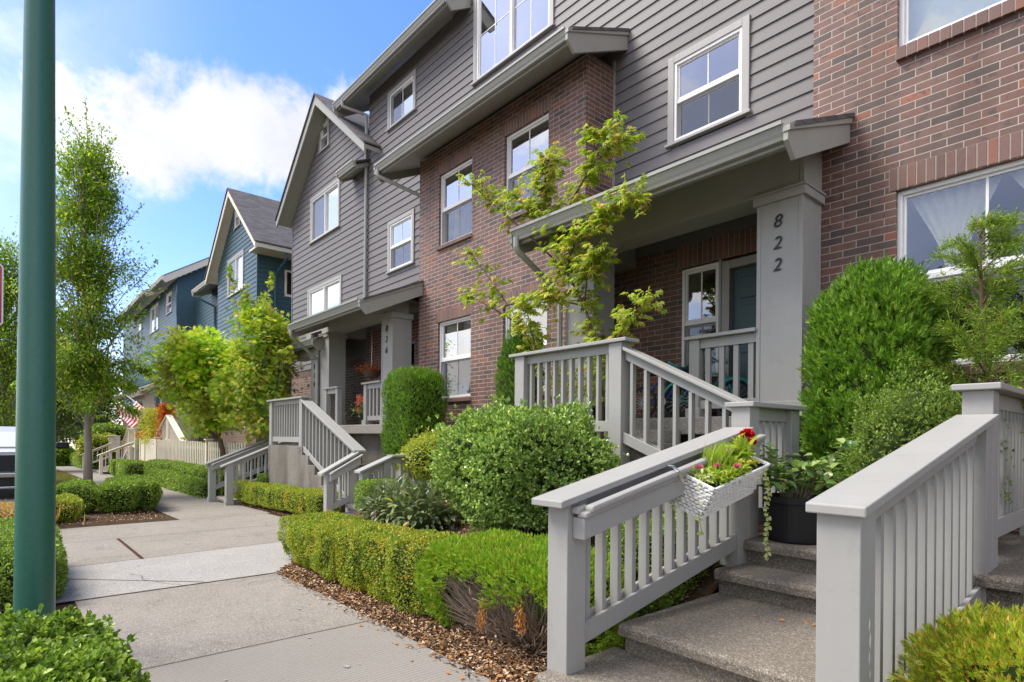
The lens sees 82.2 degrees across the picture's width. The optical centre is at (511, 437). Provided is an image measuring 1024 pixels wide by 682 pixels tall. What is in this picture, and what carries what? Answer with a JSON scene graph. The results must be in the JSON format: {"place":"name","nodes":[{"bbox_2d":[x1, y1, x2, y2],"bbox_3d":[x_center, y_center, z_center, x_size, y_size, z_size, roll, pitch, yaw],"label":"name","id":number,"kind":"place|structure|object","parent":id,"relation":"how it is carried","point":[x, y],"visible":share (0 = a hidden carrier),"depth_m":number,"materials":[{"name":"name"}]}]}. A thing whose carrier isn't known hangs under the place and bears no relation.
{"place":"outdoors","nodes":[
{"label":"outdoors","id":0,"kind":"place"},
{"bbox_2d":[0,489,14,504],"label":"road","id":1,"kind":"structure","parent":0,"point":[8,495],"depth_m":16.76,"materials":[{"name":"grey asphalt"}]},
{"bbox_2d":[0,426,68,489],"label":"pickup truck","id":2,"kind":"object","parent":1,"relation":"on","point":[7,457],"visible":0.18,"depth_m":15.80,"materials":[{"name":"grey paint"}]},
{"bbox_2d":[0,227,76,426],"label":"street tree","id":3,"kind":"object","parent":1,"relation":"on","point":[7,357],"visible":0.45,"depth_m":22.79,"materials":[{"name":"green plant"}]},
{"bbox_2d":[56,472,102,503],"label":"lawn","id":4,"kind":"structure","parent":0,"point":[61,477],"depth_m":25.92,"materials":[{"name":"green plant"}]},
{"bbox_2d":[56,508,166,528],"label":"mulch bed","id":5,"kind":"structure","parent":0,"point":[121,515],"depth_m":10.82,"materials":[{"name":"brown wood"}]},
{"bbox_2d":[0,499,90,523],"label":"ornamental grass","id":6,"kind":"object","parent":5,"relation":"on","point":[6,509],"depth_m":9.64,"materials":[{"name":"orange plant"}]},
{"bbox_2d":[56,493,84,522],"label":"shrub","id":7,"kind":"object","parent":5,"relation":"on","point":[71,513],"visible":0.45,"depth_m":10.40,"materials":[{"name":"green plant"}]},
{"bbox_2d":[56,474,163,513],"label":"boxwood hedge","id":8,"kind":"object","parent":5,"relation":"on","point":[127,493],"visible":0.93,"depth_m":11.80,"materials":[{"name":"green plant"}]},
{"bbox_2d":[94,461,217,499],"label":"terrain bed","id":9,"kind":"object","parent":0,"point":[107,463],"visible":0.04,"depth_m":41.17,"materials":[{"name":"soil"}]},
{"bbox_2d":[73,432,120,462],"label":"shrub","id":10,"kind":"object","parent":9,"relation":"on","point":[102,439],"visible":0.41,"depth_m":37.87,"materials":[{"name":"green plant"}]},
{"bbox_2d":[79,422,127,456],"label":"shrub","id":11,"kind":"object","parent":9,"relation":"on","point":[116,429],"visible":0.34,"depth_m":42.38,"materials":[{"name":"green plant"}]},
{"bbox_2d":[108,435,119,460],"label":"stair railing","id":12,"kind":"object","parent":9,"relation":"on","point":[114,440],"visible":0.72,"depth_m":35.64,"materials":[{"name":"beige paint"}]},
{"bbox_2d":[126,407,180,444],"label":"bamboo clump","id":13,"kind":"object","parent":9,"relation":"on","point":[151,412],"visible":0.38,"depth_m":26.46,"materials":[{"name":"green plant"}]},
{"bbox_2d":[151,403,176,443],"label":"red shrub","id":14,"kind":"object","parent":9,"relation":"on","point":[163,409],"visible":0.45,"depth_m":25.42,"materials":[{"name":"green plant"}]},
{"bbox_2d":[155,415,172,448],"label":"stair railing","id":15,"kind":"object","parent":9,"relation":"on","point":[164,425],"visible":0.29,"depth_m":24.88,"materials":[{"name":"beige paint"}]},
{"bbox_2d":[166,415,185,457],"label":"stair railing","id":16,"kind":"object","parent":9,"relation":"on","point":[174,431],"visible":0.44,"depth_m":23.56,"materials":[{"name":"beige paint"}]},
{"bbox_2d":[147,467,222,497],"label":"boxwood hedge","id":17,"kind":"object","parent":9,"relation":"on","point":[180,482],"visible":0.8,"depth_m":17.69,"materials":[{"name":"green plant"}]},
{"bbox_2d":[143,458,238,495],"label":"boxwood hedge","id":18,"kind":"object","parent":9,"relation":"on","point":[197,470],"visible":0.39,"depth_m":19.14,"materials":[{"name":"green plant"}]},
{"bbox_2d":[139,437,245,478],"bbox_3d":[-12.433,0.676,21.967,0.240,1.290,16.720,1,0,-41],"label":"picket fence","id":19,"kind":"object","parent":9,"relation":"on","point":[150,450],"visible":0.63,"depth_m":21.34,"materials":[{"name":"beige paint"}]},
{"bbox_2d":[130,320,260,469],"bbox_3d":[-9.149,-0.983,17.360,3.608,4.938,3.303,1,0,-41],"label":"maple tree","id":20,"kind":"object","parent":9,"relation":"on","point":[186,363],"visible":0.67,"depth_m":16.65,"materials":[{"name":"green plant"}]},
{"bbox_2d":[173,441,267,479],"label":"boxwood hedge","id":21,"kind":"object","parent":9,"relation":"on","point":[254,476],"visible":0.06,"depth_m":17.03,"materials":[{"name":"green plant"}]},
{"bbox_2d":[114,188,291,472],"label":"teal townhouse","id":22,"kind":"structure","parent":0,"point":[252,245],"depth_m":25.78,"materials":[{"name":"teal wood"}]},
{"bbox_2d":[118,395,144,427],"bbox_3d":[-19.344,-1.379,30.392,3.329,1.900,0.224,0,0,22],"label":"flag","id":23,"kind":"object","parent":22,"relation":"attached to","point":[129,420],"visible":0.44,"depth_m":30.66,"materials":[{"name":"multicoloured fabric"}]},
{"bbox_2d":[149,301,158,334],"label":"window","id":24,"kind":"structure","parent":22,"relation":"in","point":[154,320],"depth_m":38.38,"materials":[{"name":"glass"}]},
{"bbox_2d":[226,249,243,298],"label":"window","id":25,"kind":"structure","parent":22,"relation":"in","point":[237,261],"depth_m":24.66,"materials":[{"name":"glass"}]},
{"bbox_2d":[284,270,291,296],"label":"window","id":26,"kind":"structure","parent":22,"relation":"in","point":[288,274],"depth_m":23.30,"materials":[{"name":"beige paint"}]},
{"bbox_2d":[0,0,433,449],"label":"sky","id":27,"kind":"structure","parent":0,"point":[201,99],"materials":[{"name":"blue"}]},
{"bbox_2d":[0,465,484,676],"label":"sidewalk","id":28,"kind":"structure","parent":0,"point":[208,619],"depth_m":5.27,"materials":[{"name":"concrete"}]},
{"bbox_2d":[8,386,119,445],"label":"broadleaf tree","id":29,"kind":"object","parent":28,"relation":"on","point":[65,418],"visible":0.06,"depth_m":47.52,"materials":[{"name":"green plant"}]},
{"bbox_2d":[0,542,295,610],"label":"path pale strip","id":30,"kind":"object","parent":28,"relation":"on","point":[211,565],"visible":0.75,"depth_m":6.43,"materials":[{"name":"concrete"}]},
{"bbox_2d":[60,496,369,668],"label":"path joints","id":31,"kind":"object","parent":28,"relation":"on","point":[131,549],"visible":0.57,"depth_m":5.94,"materials":[{"name":"grey concrete"}]},
{"bbox_2d":[141,620,490,681],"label":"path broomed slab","id":32,"kind":"structure","parent":28,"relation":"on","point":[367,651],"depth_m":3.73,"materials":[{"name":"concrete"}]},
{"bbox_2d":[246,505,309,517],"bbox_3d":[-4.508,1.538,12.059,0.600,0.166,4.250,1,0,-41],"label":"terrain bed","id":33,"kind":"object","parent":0,"point":[273,511],"visible":0.14,"depth_m":12.39,"materials":[{"name":"brown wood"}]},
{"bbox_2d":[233,479,342,514],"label":"boxwood hedge","id":34,"kind":"object","parent":33,"relation":"on","point":[295,499],"visible":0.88,"depth_m":11.80,"materials":[{"name":"green plant"}]},
{"bbox_2d":[0,451,718,655],"bbox_3d":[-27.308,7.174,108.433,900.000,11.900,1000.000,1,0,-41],"label":"ground","id":35,"kind":"structure","parent":0,"point":[60,606],"depth_m":5.60,"materials":[{"name":"soil"}]},
{"bbox_2d":[0,264,3,324],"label":"parking sign","id":36,"kind":"object","parent":35,"relation":"on","point":[1,291],"visible":1,"depth_m":4.30,"materials":[{"name":"white"}]},
{"bbox_2d":[13,0,55,627],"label":"lamp post","id":37,"kind":"object","parent":35,"relation":"on","point":[34,575],"visible":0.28,"depth_m":3.72,"materials":[{"name":"green metal"}]},
{"bbox_2d":[0,516,69,609],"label":"boxwood hedge","id":38,"kind":"object","parent":35,"relation":"on","point":[7,556],"visible":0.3,"depth_m":5.17,"materials":[{"name":"green plant"}]},
{"bbox_2d":[56,445,75,465],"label":"shrub","id":39,"kind":"object","parent":35,"relation":"on","point":[62,457],"visible":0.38,"depth_m":44.04,"materials":[{"name":"green plant"}]},
{"bbox_2d":[0,603,151,681],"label":"boxwood hedge","id":40,"kind":"object","parent":35,"relation":"on","point":[65,645],"visible":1,"depth_m":2.30,"materials":[{"name":"green plant"}]},
{"bbox_2d":[69,451,98,468],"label":"boxwood hedge","id":41,"kind":"object","parent":35,"relation":"on","point":[77,462],"visible":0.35,"depth_m":39.52,"materials":[{"name":"green plant"}]},
{"bbox_2d":[59,371,122,444],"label":"broadleaf tree","id":42,"kind":"object","parent":35,"relation":"on","point":[107,420],"visible":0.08,"depth_m":59.01,"materials":[{"name":"green plant"}]},
{"bbox_2d":[96,447,138,473],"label":"concrete steps","id":43,"kind":"structure","parent":35,"relation":"on","point":[105,471],"depth_m":30.53,"materials":[{"name":"grey concrete"}]},
{"bbox_2d":[97,442,132,474],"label":"stair railing","id":44,"kind":"object","parent":43,"relation":"on","point":[101,467],"visible":0.68,"depth_m":30.15,"materials":[{"name":"beige paint"}]},
{"bbox_2d":[127,428,138,459],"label":"stair railing","id":45,"kind":"object","parent":43,"relation":"on","point":[131,435],"visible":0.75,"depth_m":30.55,"materials":[{"name":"beige paint"}]},
{"bbox_2d":[120,460,147,474],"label":"boxwood hedge","id":46,"kind":"object","parent":35,"relation":"on","point":[131,467],"visible":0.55,"depth_m":24.12,"materials":[{"name":"green plant"}]},
{"bbox_2d":[216,474,260,504],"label":"concrete steps","id":47,"kind":"structure","parent":35,"relation":"on","point":[222,499],"depth_m":14.12,"materials":[{"name":"grey concrete"}]},
{"bbox_2d":[203,439,297,501],"bbox_3d":[-6.701,0.671,15.257,2.330,1.940,0.310,1,0,-41],"label":"stair railing","id":48,"kind":"object","parent":47,"relation":"on","point":[213,466],"visible":0.54,"depth_m":14.80,"materials":[{"name":"beige paint"}]},
{"bbox_2d":[220,442,294,505],"bbox_3d":[-5.886,0.679,14.355,2.270,1.900,0.200,1,0,-41],"label":"stair railing","id":49,"kind":"object","parent":47,"relation":"on","point":[230,489],"visible":0.44,"depth_m":13.82,"materials":[{"name":"beige paint"}]},
{"bbox_2d":[200,264,309,444],"bbox_3d":[-6.852,-1.657,15.986,2.854,6.314,2.841,1,0,-41],"label":"maple tree","id":50,"kind":"object","parent":35,"relation":"on","point":[250,383],"visible":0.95,"depth_m":15.43,"materials":[{"name":"green plant"}]},
{"bbox_2d":[268,433,425,514],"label":"concrete steps","id":51,"kind":"structure","parent":35,"relation":"on","point":[288,465],"depth_m":12.72,"materials":[{"name":"grey concrete"}]},
{"bbox_2d":[266,396,311,453],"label":"stair railing","id":52,"kind":"object","parent":51,"relation":"on","point":[287,416],"visible":0.94,"depth_m":13.22,"materials":[{"name":"beige paint"}]},
{"bbox_2d":[300,399,365,496],"bbox_3d":[-3.558,0.284,11.504,0.240,2.167,2.565,1,0,-41],"label":"stair railing","id":53,"kind":"object","parent":51,"relation":"on","point":[338,435],"visible":0.66,"depth_m":11.70,"materials":[{"name":"beige paint"}]},
{"bbox_2d":[317,452,362,511],"bbox_3d":[-3.000,0.915,10.264,0.720,1.318,0.290,1,0,-41],"label":"stair railing","id":54,"kind":"object","parent":51,"relation":"on","point":[347,465],"visible":0.87,"depth_m":10.24,"materials":[{"name":"beige paint"}]},
{"bbox_2d":[354,456,391,503],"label":"stair railing","id":55,"kind":"object","parent":51,"relation":"on","point":[382,466],"visible":0.43,"depth_m":9.22,"materials":[{"name":"beige paint"}]},
{"bbox_2d":[387,454,440,490],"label":"stair railing","id":56,"kind":"object","parent":51,"relation":"on","point":[395,459],"visible":0.12,"depth_m":9.48,"materials":[{"name":"beige paint"}]},
{"bbox_2d":[56,494,767,681],"bbox_3d":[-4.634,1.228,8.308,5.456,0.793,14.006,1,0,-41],"label":"bark mulch","id":57,"kind":"object","parent":35,"relation":"on","point":[296,570],"visible":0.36,"depth_m":4.37,"materials":[{"name":"brown wood"}]},
{"bbox_2d":[277,509,471,616],"bbox_3d":[-1.688,1.165,6.175,1.119,0.814,3.800,0,0,-30],"label":"boxwood hedge","id":58,"kind":"object","parent":57,"relation":"on","point":[349,550],"visible":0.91,"depth_m":5.38,"materials":[{"name":"green plant"}]},
{"bbox_2d":[354,477,409,510],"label":"boxwood hedge","id":59,"kind":"object","parent":57,"relation":"on","point":[367,482],"visible":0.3,"depth_m":8.85,"materials":[{"name":"green plant"}]},
{"bbox_2d":[355,475,462,537],"bbox_3d":[-1.230,0.918,7.315,1.222,0.868,1.666,1,0,-41],"label":"viburnum shrub","id":60,"kind":"object","parent":57,"relation":"on","point":[404,505],"visible":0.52,"depth_m":6.94,"materials":[{"name":"green plant"}]},
{"bbox_2d":[379,364,449,471],"bbox_3d":[-1.821,-0.350,10.957,1.154,2.030,1.215,1,0,-41],"label":"thuja shrub","id":61,"kind":"object","parent":57,"relation":"on","point":[414,398],"visible":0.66,"depth_m":10.59,"materials":[{"name":"green plant"}]},
{"bbox_2d":[395,422,453,483],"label":"golden shrub","id":62,"kind":"object","parent":57,"relation":"on","point":[417,449],"visible":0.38,"depth_m":9.32,"materials":[{"name":"green plant"}]},
{"bbox_2d":[493,321,544,413],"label":"thuja shrub","id":63,"kind":"object","parent":57,"relation":"on","point":[504,380],"visible":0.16,"depth_m":8.66,"materials":[{"name":"green plant"}]},
{"bbox_2d":[413,527,638,659],"bbox_3d":[0.040,1.093,4.259,1.022,0.819,1.863,1,0,-41],"label":"thuja hedge","id":64,"kind":"object","parent":57,"relation":"on","point":[506,585],"visible":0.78,"depth_m":4.07,"materials":[{"name":"green plant"}]},
{"bbox_2d":[425,393,628,532],"bbox_3d":[0.160,0.314,5.891,2.012,1.512,1.984,1,0,-41],"label":"round shrub","id":65,"kind":"object","parent":57,"relation":"on","point":[501,463],"visible":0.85,"depth_m":5.29,"materials":[{"name":"green plant"}]},
{"bbox_2d":[242,520,815,681],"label":"fallen leaves","id":66,"kind":"object","parent":57,"relation":"on","point":[498,675],"visible":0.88,"depth_m":3.78,"materials":[{"name":"brown plant"}]},
{"bbox_2d":[450,109,668,439],"bbox_3d":[0.385,-1.518,7.606,1.100,4.744,3.737,1,0,-41],"label":"japanese maple","id":67,"kind":"object","parent":57,"relation":"on","point":[585,265],"visible":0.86,"depth_m":7.28,"materials":[{"name":"green plant"}]},
{"bbox_2d":[597,430,687,516],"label":"concrete steps","id":68,"kind":"structure","parent":57,"relation":"on","point":[668,443],"depth_m":6.66,"materials":[{"name":"grey concrete"}]},
{"bbox_2d":[509,337,638,464],"bbox_3d":[0.649,-0.319,6.844,0.240,1.450,1.860,1,0,-41],"label":"stair railing","id":69,"kind":"object","parent":68,"relation":"on","point":[615,424],"visible":0.62,"depth_m":6.56,"materials":[{"name":"beige paint"}]},
{"bbox_2d":[542,361,605,434],"bbox_3d":[0.906,-0.508,7.573,0.861,1.131,1.663,1,0,-41],"label":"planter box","id":70,"kind":"object","parent":68,"relation":"on","point":[576,391],"visible":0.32,"depth_m":7.54,"materials":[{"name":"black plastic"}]},
{"bbox_2d":[623,347,745,455],"bbox_3d":[1.714,-0.127,5.602,0.200,1.622,1.565,1,0,-41],"label":"stair railing","id":71,"kind":"object","parent":68,"relation":"on","point":[708,392],"visible":0.52,"depth_m":5.83,"materials":[{"name":"beige paint"}]},
{"bbox_2d":[606,509,717,616],"bbox_3d":[1.113,0.962,4.402,1.101,0.781,0.548,1,0,-41],"label":"boxwood hedge","id":72,"kind":"object","parent":57,"relation":"on","point":[680,590],"visible":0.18,"depth_m":4.14,"materials":[{"name":"green plant"}]},
{"bbox_2d":[535,532,1023,681],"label":"concrete steps","id":73,"kind":"structure","parent":35,"relation":"on","point":[723,634],"depth_m":3.38,"materials":[{"name":"grey concrete"}]},
{"bbox_2d":[532,427,765,674],"bbox_3d":[0.991,0.703,3.788,2.070,1.572,0.318,1,0,-41],"label":"stair railing","id":74,"kind":"object","parent":73,"relation":"on","point":[581,513],"visible":0.86,"depth_m":3.50,"materials":[{"name":"beige paint"}]},
{"bbox_2d":[659,428,771,560],"bbox_3d":[1.363,0.386,3.873,0.897,0.912,0.376,1,0,-41],"label":"flower box","id":75,"kind":"object","parent":74,"relation":"attached to","point":[723,478],"visible":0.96,"depth_m":3.77,"materials":[{"name":"white wicker"}]},
{"bbox_2d":[725,401,806,538],"bbox_3d":[2.073,0.251,4.769,0.935,1.035,0.235,1,0,-41],"label":"stair railing","id":76,"kind":"object","parent":73,"relation":"on","point":[777,424],"visible":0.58,"depth_m":4.68,"materials":[{"name":"beige paint"}]},
{"bbox_2d":[759,434,858,544],"bbox_3d":[2.128,0.372,4.370,0.697,0.791,0.911,1,0,-41],"label":"potted shrub","id":77,"kind":"object","parent":73,"relation":"on","point":[792,521],"visible":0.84,"depth_m":4.22,"materials":[{"name":"green plant"}]},
{"bbox_2d":[806,414,998,681],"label":"stair railing","id":78,"kind":"object","parent":73,"relation":"on","point":[904,538],"visible":0.82,"depth_m":2.53,"materials":[{"name":"beige paint"}]},
{"bbox_2d":[951,382,1023,569],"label":"stair railing","id":79,"kind":"object","parent":73,"relation":"on","point":[1002,400],"visible":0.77,"depth_m":3.80,"materials":[{"name":"beige paint"}]},
{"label":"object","id":80,"kind":"structure","parent":35,"relation":"on","visible":0},
{"bbox_2d":[796,252,959,494],"bbox_3d":[3.179,-0.259,5.125,1.280,2.706,1.238,1,0,-41],"label":"thuja shrub","id":81,"kind":"object","parent":80,"relation":"on","point":[848,320],"visible":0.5,"depth_m":4.84,"materials":[{"name":"green plant"}]},
{"bbox_2d":[820,348,1023,504],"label":"fine leaved shrub","id":82,"kind":"object","parent":80,"relation":"on","point":[908,414],"visible":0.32,"depth_m":4.09,"materials":[{"name":"green plant"}]},
{"bbox_2d":[873,204,1023,414],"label":"cypress sapling","id":83,"kind":"object","parent":80,"relation":"on","point":[992,344],"visible":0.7,"depth_m":4.47,"materials":[{"name":"green plant"}]},
{"bbox_2d":[883,598,1023,681],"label":"thuja hedge","id":84,"kind":"object","parent":80,"relation":"on","point":[987,645],"visible":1,"depth_m":2.09,"materials":[{"name":"green plant"}]},
{"bbox_2d":[274,0,1023,533],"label":"townhouse row","id":85,"kind":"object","parent":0,"point":[790,158],"visible":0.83,"depth_m":8.42,"materials":[{"name":"wood"}]},
{"bbox_2d":[317,117,329,154],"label":"window","id":86,"kind":"structure","parent":85,"relation":"in","point":[324,140],"depth_m":17.84,"materials":[{"name":"paint"}]},
{"bbox_2d":[308,178,339,244],"bbox_3d":[-5.653,-6.800,17.769,0.145,1.440,2.220,1,0,-41],"label":"window","id":87,"kind":"structure","parent":85,"relation":"in","point":[325,205],"depth_m":17.75,"materials":[{"name":"glass"}]},
{"bbox_2d":[307,274,341,316],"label":"window","id":88,"kind":"structure","parent":85,"relation":"in","point":[328,294],"depth_m":17.75,"materials":[{"name":"glass"}]},
{"bbox_2d":[344,394,379,424],"bbox_3d":[-3.402,-0.653,13.753,0.789,0.761,0.880,1,0,-41],"label":"geranium pot","id":89,"kind":"object","parent":85,"relation":"on","point":[358,408],"visible":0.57,"depth_m":13.64,"materials":[{"name":"red plastic"}]},
{"bbox_2d":[352,361,380,378],"bbox_3d":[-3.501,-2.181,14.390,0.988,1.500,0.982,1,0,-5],"label":"hanging basket","id":90,"kind":"object","parent":85,"relation":"hanging from","point":[371,372],"visible":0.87,"depth_m":14.22,"materials":[{"name":"brown plant"}]},
{"bbox_2d":[385,208,414,274],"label":"window","id":91,"kind":"structure","parent":85,"relation":"in","point":[400,230],"depth_m":14.34,"materials":[{"name":"glass"}]},
{"bbox_2d":[385,68,416,132],"bbox_3d":[-2.675,-8.179,14.318,0.145,0.970,1.400,1,0,-41],"label":"window","id":92,"kind":"structure","parent":85,"relation":"in","point":[401,100],"depth_m":14.33,"materials":[{"name":"glass"}]},
{"bbox_2d":[440,315,470,397],"bbox_3d":[-1.044,-1.549,11.564,0.168,1.540,1.120,1,0,-41],"label":"window","id":93,"kind":"structure","parent":85,"relation":"in","point":[455,335],"depth_m":11.57,"materials":[{"name":"glass"}]},
{"bbox_2d":[441,158,471,244],"bbox_3d":[-1.043,-4.579,11.542,0.100,1.440,1.120,1,0,-41],"label":"window","id":94,"kind":"structure","parent":85,"relation":"in","point":[456,200],"depth_m":11.62,"materials":[{"name":"glass"}]},
{"bbox_2d":[471,0,554,85],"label":"window","id":95,"kind":"structure","parent":85,"relation":"in","point":[502,29],"depth_m":11.40,"materials":[{"name":"glass"}]},
{"bbox_2d":[505,299,546,389],"bbox_3d":[0.401,-1.532,10.083,0.470,1.550,1.110,1,0,-41],"label":"window","id":96,"kind":"structure","parent":85,"relation":"in","point":[543,319],"depth_m":10.33,"materials":[{"name":"glass"}]},
{"bbox_2d":[506,113,548,215],"bbox_3d":[0.428,-4.561,10.083,0.470,1.450,1.110,1,0,-41],"label":"window","id":97,"kind":"structure","parent":85,"relation":"in","point":[520,145],"depth_m":10.29,"materials":[{"name":"glass"}]},
{"bbox_2d":[682,262,718,377],"bbox_3d":[2.760,-1.591,8.259,0.470,1.550,0.570,1,0,-41],"label":"window","id":98,"kind":"structure","parent":85,"relation":"in","point":[700,285],"depth_m":8.34,"materials":[{"name":"glass"}]},
{"bbox_2d":[664,14,751,148],"bbox_3d":[2.845,-4.815,8.189,0.575,1.280,1.290,1,0,-41],"label":"window","id":99,"kind":"structure","parent":85,"relation":"in","point":[709,81],"depth_m":8.31,"materials":[{"name":"glass"}]},
{"bbox_2d":[732,265,756,397],"bbox_3d":[3.238,-1.232,7.480,0.055,1.980,0.900,1,0,-41],"label":"door","id":100,"kind":"structure","parent":85,"relation":"in","point":[744,279],"depth_m":7.68,"materials":[{"name":"teal metal"}]},
{"bbox_2d":[899,0,1006,46],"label":"window","id":101,"kind":"structure","parent":85,"relation":"in","point":[918,19],"depth_m":5.75,"materials":[{"name":"glass"}]},
{"bbox_2d":[897,159,1023,364],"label":"window","id":102,"kind":"structure","parent":85,"relation":"in","point":[928,213],"depth_m":5.59,"materials":[{"name":"glass"}]},
{"bbox_2d":[636,361,704,417],"bbox_3d":[1.961,-0.585,7.468,0.412,0.696,1.153,1,0,-41],"label":"bicycle","id":103,"kind":"object","parent":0,"point":[655,401],"visible":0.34,"depth_m":7.58,"materials":[{"name":"rubber"}]},
{"bbox_2d":[664,368,704,417],"bbox_3d":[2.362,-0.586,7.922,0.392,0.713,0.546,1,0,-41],"label":"bicycle","id":104,"kind":"object","parent":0,"point":[669,401],"visible":0.09,"depth_m":7.87,"materials":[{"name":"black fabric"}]},
{"bbox_2d":[664,357,755,417],"bbox_3d":[2.471,-0.613,7.442,0.413,0.765,1.301,1,0,-41],"label":"bicycle","id":105,"kind":"object","parent":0,"point":[728,381],"visible":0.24,"depth_m":7.35,"materials":[{"name":"metal"}]},
{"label":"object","id":106,"kind":"structure","parent":0,"visible":0},
{"bbox_2d":[0,308,111,454],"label":"broadleaf tree","id":107,"kind":"object","parent":106,"relation":"on","point":[60,415],"visible":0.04,"depth_m":34.63,"materials":[{"name":"green plant"}]},
{"bbox_2d":[3,97,166,486],"bbox_3d":[-11.740,-3.833,15.902,4.077,10.965,3.561,0,0,16],"label":"street tree","id":108,"kind":"object","parent":106,"relation":"on","point":[87,367],"visible":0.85,"depth_m":15.64,"materials":[{"name":"green plant"}]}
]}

